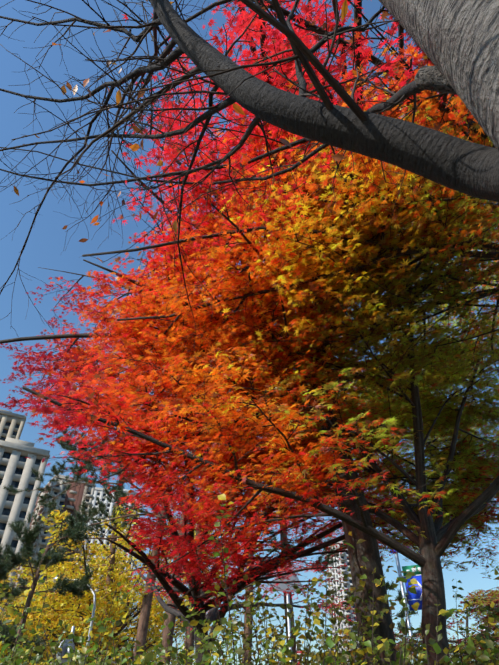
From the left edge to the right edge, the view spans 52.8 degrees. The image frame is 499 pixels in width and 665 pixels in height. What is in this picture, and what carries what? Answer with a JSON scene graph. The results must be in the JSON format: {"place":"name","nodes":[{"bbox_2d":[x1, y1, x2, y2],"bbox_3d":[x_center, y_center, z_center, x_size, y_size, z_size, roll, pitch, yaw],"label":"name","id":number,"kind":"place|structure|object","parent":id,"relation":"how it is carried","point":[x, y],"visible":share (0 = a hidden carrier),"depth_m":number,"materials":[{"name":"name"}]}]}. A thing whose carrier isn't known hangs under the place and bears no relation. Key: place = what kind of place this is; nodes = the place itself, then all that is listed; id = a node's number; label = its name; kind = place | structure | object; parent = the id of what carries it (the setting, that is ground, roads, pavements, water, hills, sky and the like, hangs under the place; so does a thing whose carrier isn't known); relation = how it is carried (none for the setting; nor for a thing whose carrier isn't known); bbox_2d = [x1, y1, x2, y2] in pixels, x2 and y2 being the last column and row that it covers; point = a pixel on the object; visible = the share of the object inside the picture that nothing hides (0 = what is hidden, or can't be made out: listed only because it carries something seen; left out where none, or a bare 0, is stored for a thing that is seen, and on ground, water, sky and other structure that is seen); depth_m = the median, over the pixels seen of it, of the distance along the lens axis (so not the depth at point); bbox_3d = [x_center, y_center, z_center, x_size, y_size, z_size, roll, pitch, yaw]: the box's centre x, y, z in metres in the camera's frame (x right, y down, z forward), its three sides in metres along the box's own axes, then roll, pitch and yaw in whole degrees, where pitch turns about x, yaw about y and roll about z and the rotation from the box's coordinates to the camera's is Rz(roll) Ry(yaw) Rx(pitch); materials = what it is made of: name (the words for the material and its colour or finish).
{"place":"outdoors","nodes":[
{"label":"outdoors","id":0,"kind":"place"},
{"bbox_2d":[0,541,136,664],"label":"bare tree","id":1,"kind":"object","parent":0,"point":[76,573],"depth_m":21.55,"materials":[{"name":"brown wood"}]},
{"bbox_2d":[0,502,173,664],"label":"yellow tree","id":2,"kind":"object","parent":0,"point":[117,560],"depth_m":15.97,"materials":[{"name":"yellow plant"}]},
{"bbox_2d":[4,538,200,661],"bbox_3d":[-8.356,15.188,24.233,12.106,11.046,11.513,-1,-40,1],"label":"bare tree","id":3,"kind":"object","parent":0,"point":[98,585],"depth_m":26.51,"materials":[{"name":"brown wood"}]},
{"bbox_2d":[3,390,208,644],"bbox_3d":[-4.869,7.599,17.322,7.504,13.756,6.571,-1,-40,1],"label":"pine","id":4,"kind":"object","parent":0,"point":[49,505],"depth_m":18.07,"materials":[{"name":"green plant"}]},
{"bbox_2d":[0,497,260,664],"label":"yellow tree","id":5,"kind":"object","parent":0,"point":[93,548],"depth_m":14.86,"materials":[{"name":"yellow plant"}]},
{"bbox_2d":[58,577,212,663],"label":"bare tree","id":6,"kind":"object","parent":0,"point":[153,632],"depth_m":28.23,"materials":[{"name":"brown wood"}]},
{"bbox_2d":[65,293,286,664],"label":"pine","id":7,"kind":"object","parent":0,"point":[79,516],"depth_m":13.00,"materials":[{"name":"brown plant"}]},
{"bbox_2d":[0,19,498,664],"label":"maple","id":8,"kind":"object","parent":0,"point":[284,411],"depth_m":3.81,"materials":[{"name":"orange plant"}]},
{"bbox_2d":[0,0,498,368],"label":"cherry","id":9,"kind":"object","parent":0,"point":[456,163],"depth_m":1.82,"materials":[{"name":"plant"}]},
{"bbox_2d":[0,0,498,664],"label":"maple","id":10,"kind":"object","parent":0,"point":[216,268],"depth_m":4.37,"materials":[{"name":"orange plant"}]},
{"bbox_2d":[0,494,498,664],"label":"hedge","id":11,"kind":"object","parent":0,"point":[469,648],"depth_m":3.14,"materials":[{"name":"green plant"}]},
{"bbox_2d":[0,0,498,664],"label":"sky","id":12,"kind":"structure","parent":0,"point":[45,244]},
{"bbox_2d":[37,298,498,664],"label":"maple","id":13,"kind":"object","parent":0,"point":[150,449],"depth_m":6.47,"materials":[{"name":"red plant"}]},
{"bbox_2d":[70,0,498,444],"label":"maple","id":14,"kind":"object","parent":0,"point":[428,107],"depth_m":3.58,"materials":[{"name":"orange plant"}]},
{"bbox_2d":[341,581,421,664],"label":"tree","id":15,"kind":"object","parent":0,"point":[402,612],"depth_m":20.59,"materials":[{"name":"green plant"}]},
{"bbox_2d":[305,587,498,664],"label":"tree","id":16,"kind":"object","parent":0,"point":[491,593],"depth_m":11.60,"materials":[{"name":"green plant"}]},
{"bbox_2d":[396,594,498,664],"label":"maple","id":17,"kind":"object","parent":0,"point":[481,602],"depth_m":9.42,"materials":[{"name":"plant"}]},
{"bbox_2d":[447,618,475,657],"bbox_3d":[9.459,14.611,19.465,7.052,5.819,7.972,-1,-40,1],"label":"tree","id":18,"kind":"object","parent":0,"point":[456,636],"depth_m":19.56,"materials":[{"name":"green plant"}]},
{"label":"ground","id":19,"kind":"structure","parent":0,"visible":0},
{"bbox_2d":[0,409,25,440],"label":"apartment tower","id":20,"kind":"structure","parent":19,"relation":"on","point":[11,425],"depth_m":179.00,"materials":[{"name":"beige concrete"}]},
{"bbox_2d":[0,437,49,617],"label":"apartment","id":21,"kind":"structure","parent":19,"relation":"on","point":[16,465],"depth_m":106.10,"materials":[{"name":"white concrete"}]},
{"bbox_2d":[0,515,95,663],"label":"pine","id":22,"kind":"object","parent":19,"relation":"on","point":[74,535],"depth_m":11.84,"materials":[{"name":"green plant"}]},
{"bbox_2d":[3,475,95,647],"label":"banded apartment","id":23,"kind":"structure","parent":19,"relation":"on","point":[72,498],"depth_m":190.48,"materials":[{"name":"white concrete"}]},
{"bbox_2d":[56,625,74,664],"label":"statue","id":24,"kind":"object","parent":19,"relation":"on","point":[65,649],"visible":0.35,"depth_m":9.72,"materials":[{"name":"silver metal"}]},
{"bbox_2d":[53,575,95,656],"bbox_3d":[-4.710,8.662,12.107,1.610,5.358,0.407,-17,-43,19],"label":"street lamp","id":25,"kind":"object","parent":19,"relation":"on","point":[94,606],"visible":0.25,"depth_m":13.07,"materials":[{"name":"silver metal"}]},
{"bbox_2d":[80,487,140,662],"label":"building","id":26,"kind":"structure","parent":19,"relation":"on","point":[98,492],"depth_m":278.04,"materials":[{"name":"concrete"},{"name":"glass"}]},
{"bbox_2d":[58,348,258,664],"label":"pine","id":27,"kind":"object","parent":19,"relation":"on","point":[142,630],"depth_m":14.13,"materials":[{"name":"green plant"}]},
{"bbox_2d":[123,391,326,664],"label":"pine","id":28,"kind":"object","parent":19,"relation":"on","point":[190,641],"depth_m":15.63,"materials":[{"name":"plant"}]},
{"bbox_2d":[166,447,337,663],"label":"pine","id":29,"kind":"object","parent":19,"relation":"on","point":[248,632],"depth_m":14.12,"materials":[{"name":"brown plant"}]},
{"bbox_2d":[209,437,359,664],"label":"pine","id":30,"kind":"object","parent":19,"relation":"on","point":[282,535],"depth_m":15.76,"materials":[{"name":"plant"}]},
{"bbox_2d":[270,565,304,661],"bbox_3d":[0.888,7.513,10.642,0.904,5.234,0.098,7,-41,-9],"label":"warning sign back","id":31,"kind":"object","parent":19,"relation":"on","point":[283,587],"visible":0.23,"depth_m":11.82,"materials":[{"name":"silver metal"}]},
{"bbox_2d":[324,540,359,664],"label":"white apartment tower","id":32,"kind":"structure","parent":19,"relation":"on","point":[336,575],"depth_m":264.42,"materials":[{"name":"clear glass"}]},
{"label":"road","id":33,"kind":"structure","parent":0,"visible":0},
{"bbox_2d":[390,545,421,659],"bbox_3d":[5.545,10.032,15.324,1.300,7.395,0.155,-17,-43,19],"label":"banner pole","id":34,"kind":"object","parent":33,"relation":"on","point":[414,598],"visible":0.44,"depth_m":16.68,"materials":[{"name":"blue fabric"}]}
]}

